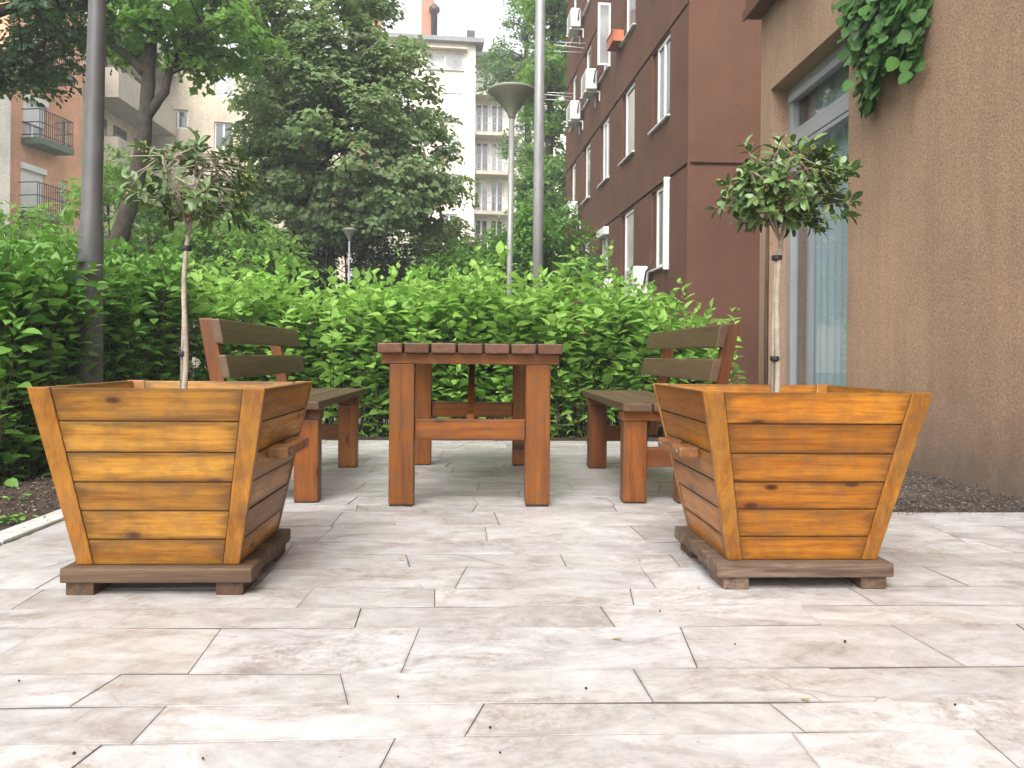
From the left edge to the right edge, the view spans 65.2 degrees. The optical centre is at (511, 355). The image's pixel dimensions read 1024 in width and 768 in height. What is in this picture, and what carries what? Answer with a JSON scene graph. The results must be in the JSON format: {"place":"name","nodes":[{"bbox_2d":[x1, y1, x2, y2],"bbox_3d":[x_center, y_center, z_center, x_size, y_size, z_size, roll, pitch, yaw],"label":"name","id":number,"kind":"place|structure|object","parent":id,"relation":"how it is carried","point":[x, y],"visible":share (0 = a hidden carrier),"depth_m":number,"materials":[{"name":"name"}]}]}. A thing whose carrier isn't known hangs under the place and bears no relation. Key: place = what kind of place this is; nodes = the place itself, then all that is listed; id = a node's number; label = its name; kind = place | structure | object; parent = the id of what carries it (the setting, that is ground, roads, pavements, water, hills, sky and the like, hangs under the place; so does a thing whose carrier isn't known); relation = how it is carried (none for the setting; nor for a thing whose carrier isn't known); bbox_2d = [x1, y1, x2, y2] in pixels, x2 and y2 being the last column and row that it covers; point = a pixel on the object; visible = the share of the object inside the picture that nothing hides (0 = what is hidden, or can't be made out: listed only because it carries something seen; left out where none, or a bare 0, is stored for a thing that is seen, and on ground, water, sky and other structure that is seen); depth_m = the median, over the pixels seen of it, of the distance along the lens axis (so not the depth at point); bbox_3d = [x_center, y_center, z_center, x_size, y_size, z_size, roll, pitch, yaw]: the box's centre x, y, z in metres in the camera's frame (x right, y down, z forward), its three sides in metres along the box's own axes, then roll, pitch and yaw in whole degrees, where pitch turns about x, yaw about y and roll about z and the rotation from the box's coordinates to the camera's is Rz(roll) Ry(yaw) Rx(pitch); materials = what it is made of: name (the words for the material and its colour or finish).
{"place":"outdoors","nodes":[
{"label":"outdoors","id":0,"kind":"place"},
{"bbox_2d":[0,467,60,530],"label":"soil bed","id":1,"kind":"object","parent":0,"point":[7,508],"visible":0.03,"depth_m":3.80,"materials":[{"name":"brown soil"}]},
{"bbox_2d":[1,493,30,499],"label":"weed","id":2,"kind":"object","parent":1,"relation":"on","point":[26,494],"visible":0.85,"depth_m":3.77,"materials":[{"name":"green plant"}]},
{"bbox_2d":[0,513,37,524],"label":"weed","id":3,"kind":"object","parent":1,"relation":"on","point":[11,518],"visible":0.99,"depth_m":3.32,"materials":[{"name":"green plant"}]},
{"bbox_2d":[0,206,218,486],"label":"hedge","id":4,"kind":"object","parent":1,"relation":"on","point":[39,334],"visible":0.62,"depth_m":4.66,"materials":[{"name":"green plant"}]},
{"bbox_2d":[126,144,248,378],"bbox_3d":[-9.530,-2.726,23.709,4.120,6.912,3.475,1,0,-2],"label":"tree","id":5,"kind":"object","parent":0,"point":[186,180],"visible":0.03,"depth_m":23.18,"materials":[{"name":"green plant"}]},
{"bbox_2d":[163,0,566,275],"label":"sky","id":6,"kind":"structure","parent":0,"point":[455,17],"materials":[{"name":"white"}]},
{"bbox_2d":[322,415,660,427],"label":"path","id":7,"kind":"structure","parent":0,"point":[495,418],"depth_m":8.93,"materials":[{"name":"grey gravel"}]},
{"bbox_2d":[488,82,533,321],"bbox_3d":[-0.018,-1.339,10.208,0.620,4.195,0.620,1,0,-2],"label":"park lamp","id":8,"kind":"object","parent":7,"relation":"on","point":[511,98],"visible":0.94,"depth_m":10.17,"materials":[{"name":"grey metal"}]},
{"bbox_2d":[532,0,544,326],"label":"metal pole","id":9,"kind":"object","parent":7,"relation":"on","point":[538,170],"visible":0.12,"depth_m":8.97,"materials":[{"name":"grey metal"}]},
{"bbox_2d":[0,440,1023,767],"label":"paving","id":10,"kind":"structure","parent":0,"point":[308,648],"depth_m":1.95,"materials":[{"name":"stone"}]},
{"bbox_2d":[27,380,312,594],"bbox_3d":[-1.053,0.394,2.598,0.722,0.609,0.663,1,0,-2],"label":"wooden planter","id":11,"kind":"object","parent":10,"relation":"on","point":[163,481],"visible":1,"depth_m":2.33,"materials":[{"name":"brown wood"}]},
{"bbox_2d":[111,126,271,387],"bbox_3d":[-1.053,-0.279,2.602,0.511,0.917,0.445,1,0,-2],"label":"standard tree","id":12,"kind":"object","parent":11,"relation":"on","point":[186,205],"visible":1,"depth_m":2.57,"materials":[{"name":"green plant"}]},
{"bbox_2d":[199,318,364,502],"bbox_3d":[-1.215,0.261,4.478,0.561,0.872,1.590,1,0,-2],"label":"garden bench","id":13,"kind":"object","parent":10,"relation":"on","point":[280,365],"visible":0.62,"depth_m":4.02,"materials":[{"name":"brown wood"}]},
{"bbox_2d":[377,343,561,506],"bbox_3d":[-0.229,0.323,4.493,0.852,0.766,1.623,1,0,-2],"label":"picnic table","id":14,"kind":"object","parent":10,"relation":"on","point":[415,428],"visible":1,"depth_m":3.76,"materials":[{"name":"brown wood"}]},
{"bbox_2d":[582,324,739,503],"bbox_3d":[0.777,0.279,4.562,0.561,0.872,1.590,1,0,-2],"label":"garden bench","id":15,"kind":"object","parent":10,"relation":"on","point":[639,417],"visible":0.8,"depth_m":3.95,"materials":[{"name":"brown wood"}]},
{"bbox_2d":[333,440,1022,515],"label":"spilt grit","id":16,"kind":"object","parent":10,"relation":"on","point":[898,513],"visible":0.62,"depth_m":3.68,"materials":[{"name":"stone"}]},
{"bbox_2d":[652,383,932,588],"bbox_3d":[0.892,0.411,2.716,0.740,0.609,0.693,1,0,-2],"label":"wooden planter","id":17,"kind":"object","parent":10,"relation":"on","point":[796,481],"visible":1,"depth_m":2.44,"materials":[{"name":"brown wood"}]},
{"bbox_2d":[764,225,768,384],"bbox_3d":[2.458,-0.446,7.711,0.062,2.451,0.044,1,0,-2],"label":"garden stake","id":18,"kind":"object","parent":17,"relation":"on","point":[766,310],"visible":0.57,"depth_m":7.70,"materials":[{"name":"brown wood"}]},
{"bbox_2d":[705,133,863,391],"bbox_3d":[0.938,-0.285,2.716,0.535,0.964,0.486,1,0,-2],"label":"standard tree","id":19,"kind":"object","parent":17,"relation":"on","point":[773,199],"visible":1,"depth_m":2.66,"materials":[{"name":"green plant"}]},
{"bbox_2d":[658,427,1023,512],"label":"gravel bed","id":20,"kind":"object","parent":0,"point":[913,483],"visible":0.09,"depth_m":4.11,"materials":[{"name":"grey gravel"}]},
{"bbox_2d":[894,468,1023,510],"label":"pebbles","id":21,"kind":"object","parent":20,"relation":"on","point":[997,503],"visible":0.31,"depth_m":3.98,"materials":[{"name":"gravel"}]},
{"label":"ground","id":22,"kind":"structure","parent":0,"visible":0},
{"bbox_2d":[0,81,10,236],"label":"grey house","id":23,"kind":"structure","parent":22,"relation":"on","point":[5,114],"depth_m":26.24,"materials":[{"name":"beige paint"}]},
{"bbox_2d":[0,509,63,545],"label":"kerb","id":24,"kind":"structure","parent":22,"relation":"on","point":[18,531],"depth_m":3.19,"materials":[{"name":"concrete"}]},
{"bbox_2d":[0,200,76,249],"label":"shrub","id":25,"kind":"object","parent":22,"relation":"on","point":[26,225],"visible":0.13,"depth_m":15.27,"materials":[{"name":"green plant"}]},
{"bbox_2d":[0,0,82,253],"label":"salmon house","id":26,"kind":"structure","parent":22,"relation":"on","point":[45,150],"depth_m":28.64,"materials":[{"name":"paint"}]},
{"bbox_2d":[20,162,46,210],"bbox_3d":[-16.987,-5.927,28.368,0.180,1.638,1.222,1,0,8],"label":"window","id":27,"kind":"structure","parent":26,"relation":"in","point":[29,172],"depth_m":28.28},
{"bbox_2d":[23,94,48,137],"bbox_3d":[-16.990,-8.410,28.444,0.250,1.579,1.180,0,0,8],"label":"window","id":28,"kind":"structure","parent":26,"relation":"in","point":[31,114],"depth_m":28.41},
{"bbox_2d":[60,180,64,210],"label":"window","id":29,"kind":"structure","parent":26,"relation":"in","point":[63,187],"depth_m":30.05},
{"bbox_2d":[62,119,66,145],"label":"window","id":30,"kind":"structure","parent":26,"relation":"in","point":[64,127],"depth_m":30.13,"materials":[{"name":"grey glass"}]},
{"bbox_2d":[0,0,140,108],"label":"shade tree","id":31,"kind":"object","parent":22,"relation":"on","point":[28,75],"visible":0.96,"depth_m":9.84,"materials":[{"name":"green plant"}]},
{"bbox_2d":[70,0,106,383],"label":"utility pole","id":32,"kind":"object","parent":22,"relation":"on","point":[91,232],"visible":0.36,"depth_m":4.85,"materials":[{"name":"grey metal"}]},
{"bbox_2d":[57,143,202,262],"bbox_3d":[-7.003,-1.569,14.729,2.582,4.656,2.341,1,0,-2],"label":"shrub","id":33,"kind":"object","parent":22,"relation":"on","point":[148,225],"visible":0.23,"depth_m":14.44,"materials":[{"name":"green plant"}]},
{"bbox_2d":[65,0,290,254],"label":"forked tree","id":34,"kind":"object","parent":22,"relation":"on","point":[194,40],"visible":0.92,"depth_m":13.70,"materials":[{"name":"green plant"}]},
{"bbox_2d":[81,10,347,367],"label":"tan house","id":35,"kind":"structure","parent":22,"relation":"on","point":[180,109],"depth_m":38.39,"materials":[{"name":"paint"}]},
{"bbox_2d":[171,166,182,177],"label":"window","id":36,"kind":"structure","parent":35,"relation":"in","point":[178,173],"depth_m":38.70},
{"bbox_2d":[176,110,187,128],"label":"window","id":37,"kind":"structure","parent":35,"relation":"in","point":[182,115],"depth_m":38.74,"materials":[{"name":"grey glass"}]},
{"bbox_2d":[214,122,232,149],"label":"window","id":38,"kind":"structure","parent":35,"relation":"in","point":[220,132],"depth_m":39.08,"materials":[{"name":"grey glass"}]},
{"bbox_2d":[215,73,232,97],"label":"window","id":39,"kind":"structure","parent":35,"relation":"in","point":[221,86],"depth_m":39.09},
{"bbox_2d":[143,208,325,323],"bbox_3d":[-4.389,-0.770,12.280,2.993,3.109,2.348,1,0,-2],"label":"shrub","id":40,"kind":"object","parent":22,"relation":"on","point":[206,253],"visible":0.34,"depth_m":12.07,"materials":[{"name":"green plant"}]},
{"bbox_2d":[192,214,342,296],"bbox_3d":[-6.183,-1.518,19.667,4.026,4.567,3.215,1,0,-2],"label":"shrub","id":41,"kind":"object","parent":22,"relation":"on","point":[318,270],"depth_m":19.38,"materials":[{"name":"green plant"}]},
{"bbox_2d":[230,228,452,345],"bbox_3d":[-3.946,-1.168,18.245,5.887,3.910,3.109,1,0,-2],"label":"shrub","id":42,"kind":"object","parent":22,"relation":"on","point":[370,254],"visible":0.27,"depth_m":17.80,"materials":[{"name":"green plant"}]},
{"bbox_2d":[215,0,479,301],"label":"maple tree","id":43,"kind":"object","parent":22,"relation":"on","point":[307,106],"visible":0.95,"depth_m":15.88,"materials":[{"name":"green plant"}]},
{"bbox_2d":[342,227,356,319],"bbox_3d":[-3.037,-0.831,14.884,0.280,3.124,0.280,1,0,-2],"label":"park lamp","id":44,"kind":"object","parent":22,"relation":"on","point":[349,232],"visible":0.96,"depth_m":14.86,"materials":[{"name":"grey metal"}]},
{"bbox_2d":[350,233,469,311],"bbox_3d":[-2.235,-1.099,19.408,3.963,3.796,2.906,1,0,-2],"label":"shrub","id":45,"kind":"object","parent":22,"relation":"on","point":[428,254],"visible":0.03,"depth_m":19.07,"materials":[{"name":"green plant"}]},
{"bbox_2d":[385,215,489,265],"bbox_3d":[-2.021,-1.456,21.065,3.221,4.482,2.416,1,0,-2],"label":"young tree","id":46,"kind":"object","parent":22,"relation":"on","point":[458,232],"visible":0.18,"depth_m":20.68,"materials":[{"name":"green plant"}]},
{"bbox_2d":[351,0,563,339],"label":"cream house","id":47,"kind":"structure","parent":22,"relation":"on","point":[479,117],"depth_m":50.54,"materials":[{"name":"paint"}]},
{"bbox_2d":[426,53,463,71],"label":"window","id":48,"kind":"structure","parent":47,"relation":"in","point":[449,62],"depth_m":50.46,"materials":[{"name":"glass"}]},
{"bbox_2d":[442,214,456,222],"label":"window","id":49,"kind":"structure","parent":47,"relation":"in","point":[447,215],"depth_m":50.49,"materials":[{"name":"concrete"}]},
{"bbox_2d":[445,136,457,156],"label":"window","id":50,"kind":"structure","parent":47,"relation":"in","point":[455,136],"depth_m":50.46,"materials":[{"name":"glass"}]},
{"bbox_2d":[442,93,461,121],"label":"window","id":51,"kind":"structure","parent":47,"relation":"in","point":[451,105],"depth_m":50.43,"materials":[{"name":"glass"}]},
{"bbox_2d":[475,181,487,210],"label":"window","id":52,"kind":"structure","parent":47,"relation":"in","point":[482,189],"depth_m":52.17,"materials":[{"name":"white glass"}]},
{"bbox_2d":[475,219,487,246],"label":"window","id":53,"kind":"structure","parent":47,"relation":"in","point":[481,222],"depth_m":52.13,"materials":[{"name":"grey glass"}]},
{"bbox_2d":[475,104,488,130],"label":"window","id":54,"kind":"structure","parent":47,"relation":"in","point":[482,110],"depth_m":52.15,"materials":[{"name":"grey glass"}]},
{"bbox_2d":[475,142,488,170],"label":"window","id":55,"kind":"structure","parent":47,"relation":"in","point":[481,148],"depth_m":52.15,"materials":[{"name":"grey glass"}]},
{"bbox_2d":[476,65,488,90],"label":"window","id":56,"kind":"structure","parent":47,"relation":"in","point":[477,79],"depth_m":52.13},
{"bbox_2d":[490,182,502,210],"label":"window","id":57,"kind":"structure","parent":47,"relation":"in","point":[496,188],"depth_m":52.25,"materials":[{"name":"white glass"}]},
{"bbox_2d":[490,220,502,238],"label":"window","id":58,"kind":"structure","parent":47,"relation":"in","point":[495,222],"depth_m":52.26,"materials":[{"name":"grey glass"}]},
{"bbox_2d":[491,104,503,131],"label":"window","id":59,"kind":"structure","parent":47,"relation":"in","point":[495,111],"depth_m":52.26,"materials":[{"name":"grey glass"}]},
{"bbox_2d":[491,143,503,170],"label":"window","id":60,"kind":"structure","parent":47,"relation":"in","point":[494,151],"depth_m":52.25,"materials":[{"name":"grey glass"}]},
{"bbox_2d":[518,106,531,137],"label":"window","id":61,"kind":"structure","parent":47,"relation":"in","point":[522,107],"depth_m":52.44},
{"bbox_2d":[403,229,561,309],"bbox_3d":[-0.584,-0.898,16.518,3.441,3.428,2.661,1,0,-2],"label":"shrub","id":62,"kind":"object","parent":22,"relation":"on","point":[455,258],"visible":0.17,"depth_m":15.94,"materials":[{"name":"green plant"}]},
{"bbox_2d":[322,428,662,440],"bbox_3d":[0.554,0.726,7.380,5.455,0.036,1.300,1,0,-2],"label":"hedge bed","id":63,"kind":"object","parent":22,"relation":"on","point":[383,436],"visible":0.03,"depth_m":6.99,"materials":[{"name":"soil"}]},
{"bbox_2d":[366,424,388,435],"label":"weed","id":64,"kind":"object","parent":63,"relation":"on","point":[383,428],"visible":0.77,"depth_m":6.99,"materials":[{"name":"green plant"}]},
{"bbox_2d":[172,239,745,437],"bbox_3d":[-0.441,-0.185,7.387,5.439,1.847,2.177,1,0,-2],"label":"hedge","id":65,"kind":"object","parent":63,"relation":"on","point":[610,351],"visible":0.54,"depth_m":7.06,"materials":[{"name":"green plant"}]},
{"bbox_2d":[323,422,661,437],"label":"ground cover","id":66,"kind":"object","parent":63,"relation":"on","point":[362,433],"visible":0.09,"depth_m":6.88,"materials":[{"name":"green plant"}]},
{"bbox_2d":[550,424,573,436],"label":"weed","id":67,"kind":"object","parent":63,"relation":"on","point":[560,428],"visible":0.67,"depth_m":7.08,"materials":[{"name":"green plant"}]},
{"bbox_2d":[570,422,586,432],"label":"weed","id":68,"kind":"object","parent":63,"relation":"on","point":[577,426],"visible":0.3,"depth_m":7.40,"materials":[{"name":"green plant"}]},
{"bbox_2d":[469,0,546,249],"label":"birch tree","id":69,"kind":"object","parent":22,"relation":"on","point":[495,59],"visible":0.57,"depth_m":33.90,"materials":[{"name":"green plant"}]},
{"bbox_2d":[505,0,566,289],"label":"broadleaf tree","id":70,"kind":"object","parent":22,"relation":"on","point":[554,166],"visible":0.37,"depth_m":29.70,"materials":[{"name":"green plant"}]},
{"bbox_2d":[475,196,619,335],"bbox_3d":[0.715,-1.133,15.497,2.928,3.916,2.625,1,0,-2],"label":"shrub","id":71,"kind":"object","parent":22,"relation":"on","point":[519,229],"visible":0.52,"depth_m":15.20,"materials":[{"name":"green plant"}]},
{"bbox_2d":[565,0,761,384],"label":"apartment block","id":72,"kind":"structure","parent":22,"relation":"on","point":[671,120],"depth_m":14.72,"materials":[{"name":"brown paint"}]},
{"bbox_2d":[544,92,573,100],"bbox_3d":[1.499,-8.395,25.802,0.919,0.071,0.764,1,0,-2],"label":"drying rack","id":73,"kind":"object","parent":72,"relation":"attached to","point":[557,95],"visible":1,"depth_m":25.79,"materials":[{"name":"white metal"}]},
{"bbox_2d":[554,42,585,52],"bbox_3d":[1.702,-9.188,23.748,0.919,0.071,0.764,1,0,-2],"label":"drying rack","id":74,"kind":"object","parent":72,"relation":"attached to","point":[567,46],"visible":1,"depth_m":23.74,"materials":[{"name":"white metal"}]},
{"bbox_2d":[563,198,580,228],"bbox_3d":[1.826,-4.266,24.282,0.471,0.911,0.974,1,0,-2],"label":"air conditioner","id":75,"kind":"object","parent":72,"relation":"attached to","point":[574,204],"visible":0.38,"depth_m":23.97,"materials":[{"name":"white metal"}]},
{"bbox_2d":[569,76,575,131],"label":"window","id":76,"kind":"structure","parent":72,"relation":"in","point":[574,83],"depth_m":25.68,"materials":[{"name":"white metal"}]},
{"bbox_2d":[569,0,576,45],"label":"window","id":77,"kind":"structure","parent":72,"relation":"in","point":[575,1],"depth_m":25.68,"materials":[{"name":"white metal"}]},
{"bbox_2d":[565,99,582,134],"bbox_3d":[1.878,-7.200,24.004,0.471,0.911,0.974,1,0,-2],"label":"air conditioner","id":78,"kind":"object","parent":72,"relation":"attached to","point":[573,114],"visible":0.97,"depth_m":23.70,"materials":[{"name":"white metal"}]},
{"bbox_2d":[572,163,575,200],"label":"window","id":79,"kind":"structure","parent":72,"relation":"in","point":[574,167],"depth_m":25.68,"materials":[{"name":"white metal"}]},
{"bbox_2d":[566,3,583,44],"bbox_3d":[1.897,-9.963,24.053,0.471,0.911,0.974,1,0,-2],"label":"air conditioner","id":80,"kind":"object","parent":72,"relation":"attached to","point":[574,22],"visible":1,"depth_m":23.81,"materials":[{"name":"white metal"}]},
{"bbox_2d":[581,144,589,204],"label":"window","id":81,"kind":"structure","parent":72,"relation":"in","point":[587,165],"depth_m":23.36,"materials":[{"name":"white metal"}]},
{"bbox_2d":[581,46,590,109],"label":"window","id":82,"kind":"structure","parent":72,"relation":"in","point":[588,58],"depth_m":23.24,"materials":[{"name":"white metal"}]},
{"bbox_2d":[582,0,590,15],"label":"window","id":83,"kind":"structure","parent":72,"relation":"in","point":[588,1],"depth_m":23.22,"materials":[{"name":"white metal"}]},
{"bbox_2d":[585,243,588,265],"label":"window","id":84,"kind":"structure","parent":72,"relation":"in","point":[588,243],"depth_m":23.29,"materials":[{"name":"white metal"}]},
{"bbox_2d":[580,66,599,107],"bbox_3d":[2.112,-7.272,21.556,0.471,0.911,0.974,1,0,-2],"label":"air conditioner","id":85,"kind":"object","parent":72,"relation":"attached to","point":[588,83],"visible":0.98,"depth_m":21.27,"materials":[{"name":"white metal"}]},
{"bbox_2d":[596,226,608,274],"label":"window","id":86,"kind":"structure","parent":72,"relation":"in","point":[603,235],"depth_m":20.56,"materials":[{"name":"white metal"}]},
{"bbox_2d":[597,117,609,187],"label":"window","id":87,"kind":"structure","parent":72,"relation":"in","point":[605,130],"depth_m":20.88,"materials":[{"name":"white metal"}]},
{"bbox_2d":[597,2,610,82],"bbox_3d":[2.337,-8.087,20.746,0.410,1.600,1.277,0,0,-2],"label":"window","id":88,"kind":"structure","parent":72,"relation":"in","point":[604,9],"depth_m":20.11,"materials":[{"name":"white metal"}]},
{"bbox_2d":[598,275,616,298],"bbox_3d":[2.269,-1.491,19.387,0.471,0.911,0.974,1,0,-2],"label":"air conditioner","id":89,"kind":"object","parent":72,"relation":"attached to","point":[606,279],"visible":0.04,"depth_m":19.07,"materials":[{"name":"white metal"}]},
{"bbox_2d":[606,29,623,51],"bbox_3d":[2.433,-7.455,18.909,0.275,0.265,0.720,1,0,-5],"label":"flower box","id":90,"kind":"object","parent":72,"relation":"attached to","point":[614,39],"visible":1,"depth_m":18.69,"materials":[{"name":"ceramic"}]},
{"bbox_2d":[618,208,633,284],"bbox_3d":[2.636,-2.482,18.227,0.185,1.596,1.331,1,0,-5],"label":"window","id":91,"kind":"structure","parent":72,"relation":"in","point":[628,220],"depth_m":18.32,"materials":[{"name":"white metal"}]},
{"bbox_2d":[618,82,634,165],"bbox_3d":[2.660,-5.282,18.227,0.185,1.596,1.331,1,0,-5],"label":"window","id":92,"kind":"structure","parent":72,"relation":"in","point":[629,100],"depth_m":18.31,"materials":[{"name":"white metal"}]},
{"bbox_2d":[619,0,635,46],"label":"window","id":93,"kind":"structure","parent":72,"relation":"in","point":[630,5],"depth_m":18.35,"materials":[{"name":"white metal"}]},
{"bbox_2d":[624,261,653,299],"bbox_3d":[2.566,-1.421,16.263,0.471,0.911,0.974,1,0,-2],"label":"air conditioner","id":94,"kind":"object","parent":72,"relation":"attached to","point":[640,273],"visible":0.48,"depth_m":15.95,"materials":[{"name":"white metal"}]},
{"bbox_2d":[648,34,669,134],"bbox_3d":[2.913,-5.280,15.576,0.185,1.596,1.344,1,0,-5],"label":"window","id":95,"kind":"structure","parent":72,"relation":"in","point":[662,58],"depth_m":15.63,"materials":[{"name":"white metal"}]},
{"bbox_2d":[648,177,670,272],"bbox_3d":[2.877,-2.477,15.574,0.194,1.730,1.346,0,0,-4],"label":"window","id":96,"kind":"structure","parent":72,"relation":"in","point":[661,197],"depth_m":15.61,"materials":[{"name":"white metal"}]},
{"bbox_2d":[742,0,1023,499],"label":"beige building","id":97,"kind":"structure","parent":22,"relation":"on","point":[912,280],"depth_m":5.01,"materials":[{"name":"paint"}]},
{"bbox_2d":[786,43,848,385],"bbox_3d":[2.771,-1.024,6.887,0.243,3.066,1.621,1,0,-2],"label":"window","id":98,"kind":"structure","parent":97,"relation":"in","point":[828,104],"depth_m":7.26,"materials":[{"name":"clear glass"}]},
{"bbox_2d":[831,0,932,118],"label":"climbing vine","id":99,"kind":"object","parent":97,"relation":"attached to","point":[884,40],"visible":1,"depth_m":5.30,"materials":[{"name":"green plant"}]}
]}

